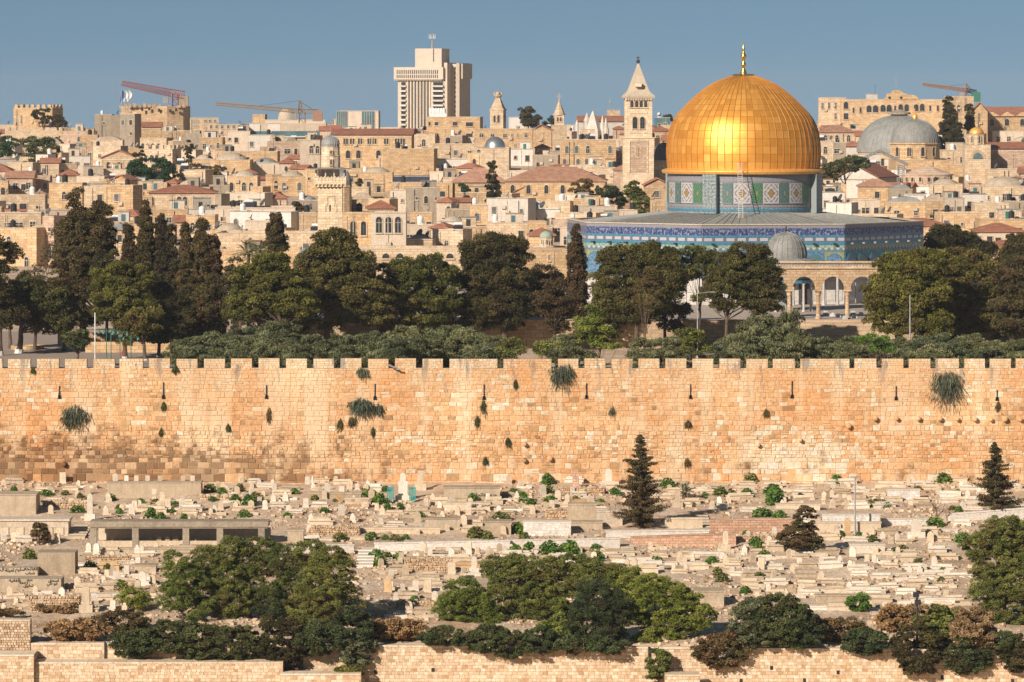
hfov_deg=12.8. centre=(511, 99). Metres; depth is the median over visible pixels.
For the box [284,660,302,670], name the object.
doorway
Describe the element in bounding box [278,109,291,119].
stone dome
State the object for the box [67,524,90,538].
steps
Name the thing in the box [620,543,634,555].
steps
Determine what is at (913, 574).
kerbed grave
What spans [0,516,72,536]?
tomb building
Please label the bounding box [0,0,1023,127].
sky
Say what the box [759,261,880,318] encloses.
arcade
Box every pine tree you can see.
[0,234,30,355]
[5,279,80,353]
[7,233,56,333]
[87,259,162,357]
[111,306,165,360]
[145,273,179,356]
[220,249,322,335]
[286,226,398,339]
[380,252,466,331]
[452,230,541,344]
[505,270,565,299]
[525,262,563,316]
[586,238,696,351]
[678,245,720,352]
[689,240,787,340]
[858,246,959,349]
[923,223,998,263]
[927,246,1015,340]
[986,252,1023,339]
[992,231,1023,261]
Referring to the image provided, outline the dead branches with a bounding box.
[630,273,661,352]
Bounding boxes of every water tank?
[10,220,15,226]
[11,203,16,211]
[30,186,34,194]
[56,176,60,182]
[62,174,67,181]
[88,169,92,175]
[125,178,129,184]
[199,206,204,214]
[231,200,235,206]
[240,203,245,210]
[299,192,304,199]
[304,205,309,211]
[356,203,361,211]
[401,176,405,182]
[417,215,423,224]
[472,198,476,204]
[492,214,497,221]
[536,201,540,208]
[559,193,564,200]
[573,205,577,211]
[587,211,592,216]
[604,197,609,205]
[630,202,635,209]
[944,205,949,211]
[950,143,954,149]
[995,196,999,202]
[1007,193,1011,200]
[1008,210,1013,218]
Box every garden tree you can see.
[0,133,23,158]
[15,135,60,161]
[31,107,55,129]
[53,112,67,127]
[125,157,183,181]
[132,145,147,176]
[183,140,194,168]
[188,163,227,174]
[291,201,311,211]
[355,178,362,186]
[458,183,471,203]
[484,160,501,201]
[517,105,542,127]
[541,115,553,125]
[567,178,597,197]
[594,184,628,209]
[622,179,649,213]
[663,114,673,121]
[821,155,870,201]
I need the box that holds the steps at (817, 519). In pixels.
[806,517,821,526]
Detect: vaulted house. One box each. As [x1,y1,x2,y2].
[50,138,63,145]
[92,136,123,146]
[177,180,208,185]
[284,137,295,140]
[352,192,372,208]
[820,155,826,162]
[884,196,925,218]
[888,184,911,199]
[922,194,944,219]
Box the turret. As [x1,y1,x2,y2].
[607,98,619,115]
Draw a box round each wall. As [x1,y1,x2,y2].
[0,358,1023,482]
[0,618,31,650]
[0,650,37,681]
[30,594,80,612]
[31,642,358,670]
[35,658,283,681]
[41,500,86,508]
[85,342,169,351]
[85,554,131,562]
[92,547,267,552]
[199,493,241,500]
[280,671,361,681]
[283,544,354,553]
[308,525,359,536]
[360,527,440,533]
[361,644,1023,681]
[374,540,510,550]
[395,599,439,607]
[404,556,452,572]
[509,537,620,547]
[544,508,567,518]
[559,486,605,494]
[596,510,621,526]
[605,529,709,537]
[630,532,736,546]
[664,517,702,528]
[664,672,699,681]
[709,518,791,532]
[736,533,776,542]
[817,521,881,533]
[821,513,880,520]
[880,517,928,525]
[947,507,1023,520]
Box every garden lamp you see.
[98,328,114,358]
[102,330,119,358]
[111,331,128,366]
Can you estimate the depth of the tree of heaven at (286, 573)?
415.03 m
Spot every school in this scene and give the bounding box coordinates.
[342,212,370,244]
[371,211,406,245]
[818,97,845,129]
[840,90,944,131]
[943,96,973,130]
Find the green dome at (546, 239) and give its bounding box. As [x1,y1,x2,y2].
[536,231,555,247]
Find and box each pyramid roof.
[575,120,577,138]
[583,113,589,128]
[586,111,600,138]
[600,116,603,138]
[604,119,608,138]
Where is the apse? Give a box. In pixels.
[902,165,952,185]
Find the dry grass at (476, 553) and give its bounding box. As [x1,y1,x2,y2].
[2,483,1023,640]
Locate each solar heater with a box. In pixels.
[108,173,115,178]
[110,215,117,220]
[176,158,184,164]
[180,163,188,170]
[244,199,253,206]
[310,223,317,230]
[453,222,462,230]
[825,185,833,191]
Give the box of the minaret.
[311,129,351,239]
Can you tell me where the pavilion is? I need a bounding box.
[767,226,814,311]
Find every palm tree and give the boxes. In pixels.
[224,240,265,326]
[241,243,266,259]
[671,482,699,499]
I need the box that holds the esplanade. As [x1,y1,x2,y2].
[0,331,244,366]
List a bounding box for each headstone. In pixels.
[1,532,6,541]
[10,532,16,541]
[37,598,45,612]
[47,505,53,513]
[54,533,60,543]
[58,587,65,595]
[59,472,66,483]
[85,485,90,493]
[85,543,91,551]
[92,543,99,554]
[92,593,98,602]
[103,505,108,514]
[105,493,110,501]
[109,501,114,509]
[109,565,115,575]
[109,600,115,610]
[113,473,117,480]
[122,602,127,610]
[123,565,129,573]
[124,475,128,480]
[128,503,135,514]
[134,475,138,480]
[134,545,139,552]
[134,557,140,566]
[134,580,140,590]
[145,475,149,480]
[149,575,155,584]
[165,498,170,507]
[179,498,185,506]
[190,475,194,480]
[217,500,223,509]
[234,486,239,493]
[241,491,248,502]
[257,497,261,502]
[262,500,268,508]
[270,493,276,502]
[282,492,288,500]
[302,498,308,507]
[305,476,309,483]
[321,491,327,498]
[337,493,342,501]
[337,504,345,515]
[346,479,352,489]
[350,513,355,521]
[368,487,374,497]
[374,503,378,510]
[378,558,383,567]
[379,506,384,514]
[384,579,392,592]
[393,592,398,599]
[400,583,405,589]
[402,564,408,574]
[405,601,412,613]
[412,580,418,590]
[414,511,421,522]
[420,541,425,551]
[424,498,429,506]
[424,579,432,592]
[431,591,437,599]
[454,506,460,514]
[460,514,467,525]
[465,506,471,514]
[466,542,472,550]
[474,547,480,553]
[484,546,490,555]
[488,548,493,554]
[493,499,497,506]
[496,543,501,552]
[501,525,506,534]
[506,476,511,484]
[519,479,523,485]
[530,505,535,513]
[538,473,543,481]
[540,484,546,494]
[549,500,554,507]
[555,490,560,499]
[564,493,570,501]
[587,495,592,501]
[632,558,636,565]
[676,551,682,562]
[689,554,695,560]
[708,500,714,508]
[717,496,721,502]
[725,494,731,502]
[741,545,747,554]
[749,552,755,561]
[758,557,764,569]
[786,549,791,557]
[829,499,835,507]
[844,500,849,508]
[849,547,856,559]
[863,489,868,497]
[864,554,869,561]
[869,527,875,534]
[880,531,884,539]
[888,536,893,543]
[907,565,912,571]
[917,565,922,571]
[926,531,934,542]
[930,551,935,560]
[942,515,946,523]
[960,501,965,509]
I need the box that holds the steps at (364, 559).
[356,547,375,567]
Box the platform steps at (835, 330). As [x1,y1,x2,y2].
[778,320,894,348]
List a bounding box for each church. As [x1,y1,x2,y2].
[889,158,952,171]
[972,102,988,141]
[986,107,1023,141]
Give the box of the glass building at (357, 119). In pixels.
[336,111,379,128]
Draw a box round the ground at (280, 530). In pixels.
[0,128,1023,647]
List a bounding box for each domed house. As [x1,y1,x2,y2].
[0,156,18,165]
[0,176,8,194]
[0,200,5,208]
[19,156,32,161]
[76,173,108,184]
[101,179,110,184]
[168,139,184,149]
[192,154,215,168]
[210,153,252,174]
[210,223,247,234]
[227,171,260,191]
[252,158,278,175]
[278,171,304,195]
[295,195,317,210]
[360,167,393,191]
[407,234,434,245]
[438,216,461,224]
[616,149,621,166]
[891,168,910,180]
[928,178,962,196]
[952,175,963,188]
[981,176,1023,201]
[1007,136,1023,141]
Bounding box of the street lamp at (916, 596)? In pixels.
[913,590,920,646]
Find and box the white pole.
[94,313,95,358]
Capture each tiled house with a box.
[0,163,14,179]
[4,171,37,193]
[4,209,27,210]
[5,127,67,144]
[35,190,48,207]
[39,158,62,181]
[57,169,80,181]
[100,149,136,168]
[108,174,140,184]
[114,223,124,255]
[115,209,139,220]
[141,122,162,137]
[147,185,218,208]
[163,179,182,186]
[173,215,185,236]
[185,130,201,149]
[245,169,257,174]
[261,176,265,185]
[272,192,288,205]
[277,158,295,173]
[286,154,299,164]
[288,164,312,174]
[318,125,341,137]
[365,200,396,211]
[424,131,436,136]
[428,222,452,237]
[434,197,459,222]
[452,167,504,196]
[452,197,472,207]
[454,163,482,175]
[503,166,608,204]
[526,227,556,245]
[533,124,553,154]
[533,144,550,154]
[612,126,623,138]
[612,165,621,185]
[618,132,623,145]
[641,177,665,207]
[652,126,668,142]
[661,135,667,142]
[818,125,829,129]
[818,125,854,142]
[835,164,898,197]
[846,141,857,155]
[854,130,863,142]
[856,179,892,205]
[888,182,918,193]
[909,218,945,242]
[968,223,1023,243]
[990,240,1010,260]
[1017,166,1023,177]
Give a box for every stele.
[79,586,92,612]
[84,493,95,520]
[139,571,148,585]
[157,491,164,504]
[415,470,425,490]
[444,562,458,579]
[469,556,478,571]
[570,470,580,487]
[602,468,614,482]
[672,489,682,507]
[721,531,730,551]
[844,518,852,535]
[907,519,924,537]
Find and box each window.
[0,187,5,194]
[13,183,17,189]
[16,222,23,226]
[19,203,26,208]
[20,115,22,124]
[20,184,25,190]
[24,256,29,266]
[25,182,30,189]
[29,221,35,226]
[42,182,47,189]
[46,245,51,255]
[61,191,66,199]
[97,194,102,200]
[114,193,119,201]
[114,234,122,242]
[182,196,187,206]
[190,222,194,230]
[202,143,206,149]
[220,216,224,221]
[233,218,238,224]
[234,137,238,142]
[241,182,246,191]
[249,141,253,146]
[250,131,277,134]
[273,180,277,189]
[278,131,319,135]
[281,182,286,191]
[284,148,290,153]
[297,182,301,191]
[302,243,309,248]
[309,146,313,153]
[315,145,319,153]
[345,150,350,158]
[349,220,356,234]
[356,150,360,158]
[360,220,366,236]
[375,216,382,233]
[376,150,380,158]
[381,253,390,259]
[384,216,392,233]
[394,216,401,233]
[395,253,403,258]
[421,139,425,146]
[423,195,428,203]
[433,82,442,84]
[433,87,442,89]
[433,92,442,94]
[433,97,442,99]
[433,101,442,103]
[440,191,445,197]
[444,240,448,245]
[445,253,454,259]
[452,121,457,125]
[453,150,457,155]
[465,122,472,126]
[474,213,480,221]
[491,206,497,214]
[510,184,514,192]
[518,230,523,238]
[525,155,529,161]
[526,184,530,194]
[543,184,548,194]
[544,218,549,226]
[547,254,550,261]
[554,227,559,236]
[560,184,564,193]
[563,236,566,245]
[565,145,568,153]
[574,145,578,153]
[586,145,589,153]
[608,145,611,153]
[654,190,659,197]
[823,146,827,154]
[823,200,829,208]
[834,148,840,153]
[843,101,848,109]
[843,113,848,119]
[846,135,850,142]
[861,207,869,212]
[866,105,871,112]
[873,105,878,112]
[873,207,878,212]
[874,191,879,198]
[880,104,885,112]
[886,104,891,112]
[895,147,898,156]
[904,104,908,111]
[907,147,911,156]
[913,104,918,111]
[919,103,924,111]
[920,147,925,156]
[932,147,935,156]
[956,206,961,210]
[967,201,972,208]
[973,153,982,158]
[986,236,992,241]
[988,212,994,217]
[989,118,994,125]
[996,136,1000,141]
[1002,193,1007,199]
[1004,118,1009,125]
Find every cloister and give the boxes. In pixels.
[358,245,567,277]
[524,247,566,278]
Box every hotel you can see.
[190,118,218,133]
[202,124,239,143]
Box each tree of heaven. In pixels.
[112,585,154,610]
[153,548,216,621]
[187,543,246,617]
[209,535,254,618]
[223,536,285,616]
[247,585,293,619]
[264,542,318,618]
[284,538,328,623]
[299,544,367,623]
[430,576,485,620]
[436,588,505,624]
[479,554,538,618]
[502,551,553,620]
[515,553,578,619]
[535,597,588,636]
[554,552,629,597]
[559,556,623,598]
[562,575,634,644]
[605,565,646,625]
[626,572,719,640]
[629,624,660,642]
[957,514,1023,624]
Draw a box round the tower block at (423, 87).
[394,33,471,127]
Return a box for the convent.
[576,116,623,138]
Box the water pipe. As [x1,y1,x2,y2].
[104,641,105,658]
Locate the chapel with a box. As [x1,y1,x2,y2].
[962,127,990,184]
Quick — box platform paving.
[261,278,1016,319]
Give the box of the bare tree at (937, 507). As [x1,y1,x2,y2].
[930,500,950,517]
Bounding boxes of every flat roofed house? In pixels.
[0,125,12,129]
[0,194,47,208]
[0,211,43,226]
[0,227,44,266]
[2,144,22,157]
[7,162,40,172]
[28,209,69,215]
[35,154,55,161]
[36,175,51,192]
[37,143,55,152]
[42,215,64,265]
[49,182,86,208]
[51,152,68,162]
[59,144,75,151]
[60,163,76,172]
[64,124,96,143]
[68,148,90,170]
[75,142,92,162]
[78,166,102,175]
[80,128,98,146]
[83,185,102,209]
[88,182,107,184]
[93,146,127,165]
[94,114,113,136]
[103,163,126,175]
[103,184,142,217]
[112,115,119,137]
[112,211,132,223]
[120,114,140,147]
[128,148,142,155]
[130,216,155,243]
[136,177,167,187]
[138,179,163,194]
[140,138,173,148]
[143,195,151,215]
[152,200,188,222]
[160,125,184,140]
[179,169,212,183]
[181,150,202,163]
[186,214,217,230]
[187,177,212,189]
[189,197,214,213]
[200,131,224,150]
[203,151,214,157]
[209,175,231,193]
[215,144,236,157]
[215,193,229,205]
[215,199,295,224]
[215,230,320,256]
[216,171,228,183]
[220,240,301,276]
[226,192,272,205]
[227,124,249,150]
[230,210,299,230]
[237,151,251,158]
[245,220,269,229]
[249,134,275,150]
[250,186,270,191]
[252,151,279,161]
[260,146,266,150]
[266,174,281,192]
[267,135,299,160]
[284,227,294,230]
[299,211,317,230]
[300,132,321,167]
[305,135,322,139]
[305,168,320,195]
[342,126,355,128]
[348,160,368,185]
[352,187,370,196]
[352,200,369,211]
[353,179,373,191]
[361,124,371,128]
[368,198,397,210]
[371,183,389,198]
[378,156,381,166]
[380,127,400,128]
[382,148,436,174]
[387,182,452,198]
[390,189,405,210]
[394,175,429,181]
[404,180,439,215]
[407,224,434,237]
[410,212,432,223]
[414,129,435,147]
[429,171,443,181]
[432,228,471,245]
[433,143,482,157]
[436,168,456,175]
[437,158,466,167]
[439,137,449,142]
[442,170,458,181]
[445,208,469,217]
[450,135,467,142]
[455,186,486,202]
[461,216,486,240]
[467,153,480,164]
[468,137,474,142]
[470,204,487,225]
[486,197,535,220]
[487,213,526,239]
[501,193,519,197]
[509,170,527,177]
[511,142,532,165]
[527,220,546,240]
[532,155,559,167]
[536,208,560,227]
[537,200,573,211]
[543,150,559,154]
[552,219,566,240]
[555,193,576,200]
[555,212,603,218]
[560,139,615,165]
[560,226,566,245]
[567,131,576,138]
[573,192,599,204]
[575,156,605,173]
[578,195,614,211]
[580,129,593,138]
[595,159,615,182]
[602,198,644,208]
[603,210,619,216]
[615,139,619,146]
[618,209,637,215]
[619,175,621,191]
[649,199,665,212]
[654,117,669,127]
[654,138,659,147]
[820,141,833,162]
[822,179,845,194]
[822,183,844,211]
[826,202,857,214]
[833,142,845,161]
[850,124,864,141]
[850,199,879,213]
[852,154,880,165]
[852,213,903,217]
[881,159,888,169]
[904,194,934,200]
[916,186,928,193]
[934,211,984,231]
[940,142,963,163]
[941,191,964,210]
[947,164,961,176]
[960,183,987,210]
[963,180,979,192]
[971,202,1008,217]
[975,209,1023,229]
[985,168,1018,182]
[992,131,1023,141]
[1001,195,1023,217]
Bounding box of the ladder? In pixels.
[737,163,742,217]
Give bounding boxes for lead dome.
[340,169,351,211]
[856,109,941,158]
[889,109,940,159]
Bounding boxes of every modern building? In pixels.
[245,123,279,134]
[252,114,266,122]
[260,123,326,140]
[265,120,324,122]
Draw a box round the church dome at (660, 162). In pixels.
[654,142,666,182]
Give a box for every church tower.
[489,92,506,127]
[551,94,566,149]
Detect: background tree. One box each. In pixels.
[1,266,31,348]
[20,274,55,349]
[46,268,84,350]
[88,249,119,341]
[130,277,163,319]
[154,288,198,342]
[193,273,244,338]
[217,256,251,336]
[240,276,281,332]
[273,281,315,334]
[363,263,400,333]
[370,286,422,335]
[431,269,473,326]
[461,264,500,332]
[532,278,577,336]
[591,296,631,340]
[651,293,694,346]
[981,273,1017,339]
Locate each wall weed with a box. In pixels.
[30,366,35,374]
[159,427,163,437]
[161,401,165,413]
[171,365,179,374]
[225,424,230,433]
[266,407,271,424]
[335,418,342,432]
[346,416,356,429]
[370,427,375,438]
[473,416,479,429]
[479,399,486,413]
[482,456,488,465]
[505,437,511,448]
[513,379,517,389]
[683,419,692,428]
[684,457,691,467]
[762,409,769,416]
[994,401,1000,411]
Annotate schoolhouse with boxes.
[331,129,415,170]
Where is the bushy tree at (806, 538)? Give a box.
[775,505,823,550]
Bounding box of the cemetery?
[0,480,1023,645]
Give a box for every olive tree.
[160,343,186,364]
[171,336,197,352]
[171,344,210,366]
[175,335,214,358]
[189,330,240,355]
[193,345,225,366]
[197,339,245,366]
[219,335,240,362]
[224,345,259,366]
[225,326,260,352]
[238,336,273,364]
[242,332,275,355]
[246,343,285,366]
[255,319,301,358]
[263,341,298,366]
[281,343,321,366]
[287,332,304,340]
[288,334,331,356]
[294,340,334,366]
[313,350,344,366]
[324,333,358,356]
[328,344,367,366]
[347,344,371,364]
[353,330,381,365]
[356,340,394,366]
[374,336,419,366]
[376,329,402,348]
[379,324,427,361]
[387,334,435,366]
[416,338,448,366]
[421,328,453,356]
[426,345,458,366]
[433,324,464,350]
[439,333,476,366]
[447,326,486,352]
[452,337,492,358]
[460,343,509,366]
[474,332,505,347]
[481,334,506,361]
[489,347,519,361]
[539,339,575,362]
[545,345,571,366]
[549,332,583,358]
[558,346,598,366]
[624,337,664,361]
[632,351,663,366]
[641,336,674,360]
[647,344,691,366]
[659,336,692,349]
[662,349,698,366]
[698,351,713,361]
[708,345,730,366]
[713,335,743,355]
[723,323,774,362]
[726,349,759,364]
[727,334,783,366]
[735,312,784,354]
[741,344,788,363]
[758,341,803,366]
[767,334,818,366]
[773,308,805,349]
[775,327,812,341]
[783,333,814,358]
[799,350,828,362]
[801,336,836,353]
[817,349,844,358]
[829,334,866,355]
[831,350,855,362]
[837,344,866,362]
[842,335,873,357]
[845,342,892,366]
[879,336,912,357]
[885,345,915,365]
[897,341,925,358]
[897,349,930,366]
[908,335,939,351]
[914,345,954,366]
[916,332,964,353]
[930,340,967,365]
[947,340,972,360]
[954,332,984,342]
[959,346,1001,366]
[971,339,1000,362]
[982,341,1022,352]
[983,349,1012,365]
[993,351,1016,366]
[1004,338,1023,351]
[1009,351,1023,366]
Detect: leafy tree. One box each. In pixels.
[494,336,528,359]
[530,339,560,358]
[572,303,622,365]
[673,326,713,364]
[852,332,896,366]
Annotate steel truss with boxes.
[853,149,907,181]
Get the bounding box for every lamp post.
[687,289,707,357]
[850,476,859,534]
[909,298,910,339]
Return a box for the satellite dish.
[416,229,422,235]
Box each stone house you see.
[426,117,482,142]
[475,128,532,148]
[481,147,510,176]
[987,142,1023,167]
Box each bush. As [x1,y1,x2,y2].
[0,607,25,616]
[29,522,50,544]
[34,601,78,613]
[43,616,114,641]
[56,405,91,432]
[61,414,74,427]
[91,609,151,632]
[107,627,159,657]
[136,618,196,653]
[172,620,221,659]
[197,624,260,660]
[246,615,310,664]
[287,617,334,657]
[325,605,374,652]
[333,664,365,675]
[334,630,379,665]
[341,396,379,422]
[352,366,370,383]
[355,618,384,638]
[370,616,428,640]
[371,403,384,418]
[415,624,478,647]
[458,622,514,653]
[490,629,532,658]
[515,625,568,655]
[546,363,582,394]
[549,631,601,654]
[584,632,632,654]
[608,407,616,416]
[644,646,672,681]
[689,628,752,670]
[725,595,780,650]
[744,591,818,648]
[785,609,829,650]
[813,615,869,641]
[840,627,894,656]
[844,591,872,611]
[872,602,913,631]
[889,619,944,675]
[905,602,965,615]
[911,603,958,641]
[923,370,968,411]
[939,632,995,674]
[948,605,997,648]
[985,630,1018,652]
[997,632,1023,672]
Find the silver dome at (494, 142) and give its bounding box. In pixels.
[485,137,504,147]
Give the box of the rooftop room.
[866,94,877,98]
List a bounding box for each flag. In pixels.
[120,89,124,112]
[127,89,131,112]
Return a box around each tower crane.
[121,81,188,105]
[215,101,322,122]
[922,83,980,101]
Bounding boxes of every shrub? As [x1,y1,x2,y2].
[10,486,18,490]
[21,548,35,558]
[40,489,53,496]
[60,328,90,358]
[60,490,68,495]
[69,505,85,512]
[76,492,82,498]
[83,560,95,566]
[103,563,110,569]
[105,493,116,500]
[113,579,128,590]
[115,508,124,513]
[144,507,155,517]
[154,512,166,518]
[170,501,178,505]
[179,513,187,518]
[203,484,216,492]
[208,496,217,501]
[217,487,228,494]
[229,493,241,502]
[232,483,246,491]
[236,509,250,517]
[241,494,256,505]
[250,492,264,499]
[291,488,299,493]
[309,494,317,500]
[319,507,330,512]
[332,532,348,541]
[362,488,376,496]
[364,532,376,540]
[368,549,385,556]
[371,493,389,504]
[373,556,388,566]
[380,485,388,491]
[380,534,388,539]
[383,551,392,558]
[384,503,392,509]
[387,534,402,541]
[393,551,406,560]
[396,503,404,509]
[401,534,410,538]
[408,595,420,600]
[414,511,426,516]
[465,526,483,537]
[466,493,477,500]
[481,530,492,539]
[490,511,511,518]
[507,488,520,492]
[508,543,520,549]
[511,521,522,533]
[518,491,529,501]
[518,532,531,538]
[523,541,534,550]
[525,498,536,504]
[537,539,561,554]
[541,473,554,484]
[543,495,559,501]
[546,485,554,493]
[560,540,580,554]
[590,543,601,550]
[594,550,604,560]
[609,487,621,495]
[652,556,663,560]
[659,477,675,487]
[704,556,720,564]
[711,566,723,577]
[712,485,727,496]
[715,573,729,581]
[738,586,750,593]
[742,487,754,495]
[743,472,757,482]
[747,536,763,545]
[752,507,767,517]
[753,542,762,547]
[754,571,763,576]
[758,549,770,554]
[763,483,781,494]
[765,489,783,505]
[771,510,788,517]
[831,474,839,483]
[839,530,844,538]
[867,498,883,507]
[868,534,877,541]
[897,545,908,549]
[912,558,921,562]
[924,516,944,526]
[933,472,951,482]
[953,532,968,542]
[955,506,962,511]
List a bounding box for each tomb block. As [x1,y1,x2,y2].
[0,491,40,515]
[0,566,38,575]
[0,576,63,592]
[37,549,77,574]
[91,592,119,599]
[107,480,202,497]
[134,563,157,572]
[287,528,304,543]
[309,491,361,499]
[344,497,369,507]
[424,517,460,529]
[443,485,500,500]
[446,501,490,511]
[484,519,511,534]
[523,520,571,535]
[568,502,596,519]
[571,520,602,529]
[693,587,724,607]
[775,503,820,509]
[807,604,826,609]
[814,586,849,592]
[814,593,866,602]
[848,542,885,553]
[886,488,920,501]
[890,572,935,575]
[923,597,955,603]
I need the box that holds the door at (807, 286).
[799,283,809,303]
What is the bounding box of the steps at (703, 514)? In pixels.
[694,510,709,529]
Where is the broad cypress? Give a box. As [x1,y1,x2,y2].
[47,186,118,330]
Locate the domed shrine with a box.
[566,40,923,304]
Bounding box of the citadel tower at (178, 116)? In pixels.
[119,103,189,137]
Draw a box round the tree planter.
[11,344,43,349]
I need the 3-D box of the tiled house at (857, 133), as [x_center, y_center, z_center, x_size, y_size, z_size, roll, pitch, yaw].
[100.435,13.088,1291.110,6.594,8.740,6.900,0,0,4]
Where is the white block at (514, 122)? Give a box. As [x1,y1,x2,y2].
[509,117,523,127]
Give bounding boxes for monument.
[387,473,415,500]
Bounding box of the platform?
[255,320,1023,347]
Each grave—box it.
[2,477,25,483]
[6,586,26,598]
[13,597,29,605]
[14,532,33,541]
[32,585,52,594]
[35,483,56,491]
[39,507,54,509]
[44,497,64,500]
[62,485,79,489]
[74,576,99,592]
[74,601,99,611]
[75,567,101,574]
[76,480,97,487]
[78,551,89,558]
[91,593,113,599]
[97,561,120,570]
[99,605,121,609]
[100,547,119,553]
[100,575,120,589]
[104,569,126,577]
[105,552,125,555]
[107,498,126,505]
[113,571,138,583]
[116,558,134,562]
[128,553,153,556]
[128,573,152,577]
[136,500,150,507]
[137,508,147,511]
[140,545,157,555]
[142,605,161,608]
[147,505,168,513]
[171,550,190,556]
[174,499,193,503]
[178,507,199,512]
[179,504,204,511]
[208,507,226,515]
[222,499,234,502]
[233,500,254,510]
[247,478,260,482]
[249,483,268,490]
[257,479,273,486]
[261,490,280,498]
[269,501,286,506]
[272,483,291,494]
[278,497,297,500]
[278,499,299,507]
[281,486,300,489]
[286,505,303,512]
[303,484,324,487]
[304,535,319,537]
[308,513,333,525]
[310,476,329,482]
[310,483,328,489]
[310,501,328,506]
[317,538,342,540]
[324,486,344,491]
[333,476,353,484]
[350,536,375,540]
[365,602,387,614]
[366,480,382,491]
[373,525,398,526]
[375,570,401,573]
[376,575,394,578]
[380,505,399,508]
[382,551,406,553]
[384,510,405,515]
[384,614,406,618]
[386,521,404,524]
[389,564,403,569]
[391,581,411,589]
[397,551,423,562]
[397,589,420,598]
[398,576,415,579]
[398,605,416,609]
[400,514,413,517]
[405,503,430,514]
[409,602,434,613]
[412,574,438,576]
[415,576,443,583]
[415,614,433,617]
[419,594,431,597]
[420,571,438,573]
[423,582,443,590]
[424,547,450,556]
[427,548,447,557]
[429,497,448,505]
[435,547,461,549]
[448,548,471,561]
[454,496,474,500]
[455,561,479,567]
[460,515,483,525]
[460,525,481,532]
[460,567,480,575]
[467,502,485,512]
[485,493,503,504]
[495,505,515,514]
[500,491,514,496]
[501,506,516,509]
[501,546,524,556]
[504,508,523,510]
[514,491,533,502]
[516,485,531,487]
[522,504,541,507]
[522,508,537,511]
[523,550,531,554]
[533,545,549,553]
[543,503,561,509]
[554,499,567,507]
[563,476,584,482]
[570,486,586,495]
[571,499,586,501]
[576,492,593,498]
[577,544,590,551]
[578,547,591,554]
[593,501,607,509]
[597,551,620,554]
[604,482,619,488]
[605,548,630,551]
[607,554,625,559]
[612,559,625,562]
[623,550,642,554]
[627,553,654,563]
[638,560,658,573]
[641,557,664,569]
[648,541,667,549]
[649,552,668,557]
[658,477,676,484]
[658,492,693,498]
[662,561,677,564]
[666,484,683,491]
[667,553,676,556]
[671,563,688,573]
[679,556,705,564]
[680,501,692,506]
[680,549,706,551]
[683,498,700,503]
[683,554,703,557]
[688,551,726,555]
[688,562,709,569]
[689,483,706,490]
[698,495,721,498]
[700,486,713,493]
[710,482,728,488]
[711,563,722,566]
[714,503,728,509]
[717,543,738,550]
[719,552,741,561]
[723,555,742,567]
[725,492,753,500]
[729,566,748,575]
[732,480,748,485]
[732,486,748,489]
[738,481,754,484]
[738,586,761,593]
[739,506,766,511]
[740,497,764,500]
[740,574,758,584]
[742,567,758,570]
[742,567,781,575]
[744,544,763,553]
[745,576,763,579]
[747,584,765,587]
[748,504,764,506]
[755,554,774,559]
[761,481,783,487]
[762,577,788,584]
[765,560,784,569]
[765,583,784,592]
[766,536,784,550]
[766,556,786,560]
[770,509,794,512]
[770,570,791,577]
[772,526,792,536]
[774,587,795,591]
[781,488,803,491]
[782,497,799,502]
[784,589,805,597]
[786,550,812,553]
[786,565,812,573]
[791,489,814,495]
[791,550,809,558]
[794,484,814,488]
[794,494,810,497]
[794,569,818,576]
[795,579,817,585]
[796,558,816,566]
[797,585,821,594]
[810,553,827,556]
[814,487,829,489]
[814,547,839,554]
[816,530,840,539]
[817,555,843,568]
[817,556,836,559]
[817,570,845,582]
[824,484,838,487]
[824,602,856,611]
[825,478,857,483]
[825,494,842,504]
[826,585,843,586]
[830,489,846,497]
[832,488,851,492]
[837,524,857,534]
[838,591,857,592]
[841,555,855,559]
[842,535,868,541]
[844,487,859,489]
[845,581,885,592]
[847,482,865,488]
[847,495,865,497]
[847,495,867,501]
[847,498,870,508]
[847,560,869,569]
[850,570,868,575]
[851,489,869,491]
[851,580,870,584]
[852,561,874,569]
[861,589,893,603]
[862,531,879,538]
[864,580,885,586]
[869,492,881,495]
[869,572,893,578]
[870,611,879,614]
[871,501,896,508]
[871,555,890,563]
[873,546,894,554]
[874,480,906,487]
[874,603,881,606]
[875,527,898,534]
[876,582,898,587]
[877,569,900,571]
[881,590,900,599]
[882,562,899,567]
[884,496,903,501]
[893,533,912,543]
[893,547,918,554]
[895,577,911,580]
[895,587,917,594]
[897,600,914,604]
[898,552,918,561]
[900,549,917,551]
[900,563,927,569]
[904,500,919,502]
[905,577,929,586]
[909,476,933,484]
[909,570,935,579]
[909,595,931,600]
[912,497,930,501]
[916,501,933,507]
[921,522,939,531]
[921,563,943,575]
[922,480,940,489]
[923,585,940,590]
[927,542,947,552]
[930,601,954,607]
[931,556,954,569]
[932,494,939,502]
[933,531,952,541]
[933,576,953,581]
[934,584,956,587]
[936,552,958,559]
[937,486,963,496]
[939,497,959,502]
[939,528,957,531]
[942,589,964,599]
[943,569,971,577]
[948,477,967,481]
[949,551,967,559]
[952,518,971,525]
[952,601,971,605]
[954,491,964,498]
[958,481,986,489]
[962,500,978,506]
[964,490,982,503]
[964,506,982,509]
[976,487,1008,494]
[1006,479,1022,488]
[1015,483,1023,490]
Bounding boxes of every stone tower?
[13,104,62,129]
[143,145,180,177]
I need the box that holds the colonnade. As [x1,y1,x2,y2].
[90,519,270,546]
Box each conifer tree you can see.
[610,434,669,528]
[969,442,1023,509]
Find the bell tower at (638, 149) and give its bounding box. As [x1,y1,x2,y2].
[621,57,654,196]
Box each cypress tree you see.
[120,222,137,335]
[131,199,155,341]
[150,212,171,299]
[162,223,179,340]
[173,221,198,331]
[186,217,211,336]
[197,234,226,346]
[262,212,291,316]
[564,223,590,318]
[937,95,961,148]
[944,122,964,148]
[963,103,974,132]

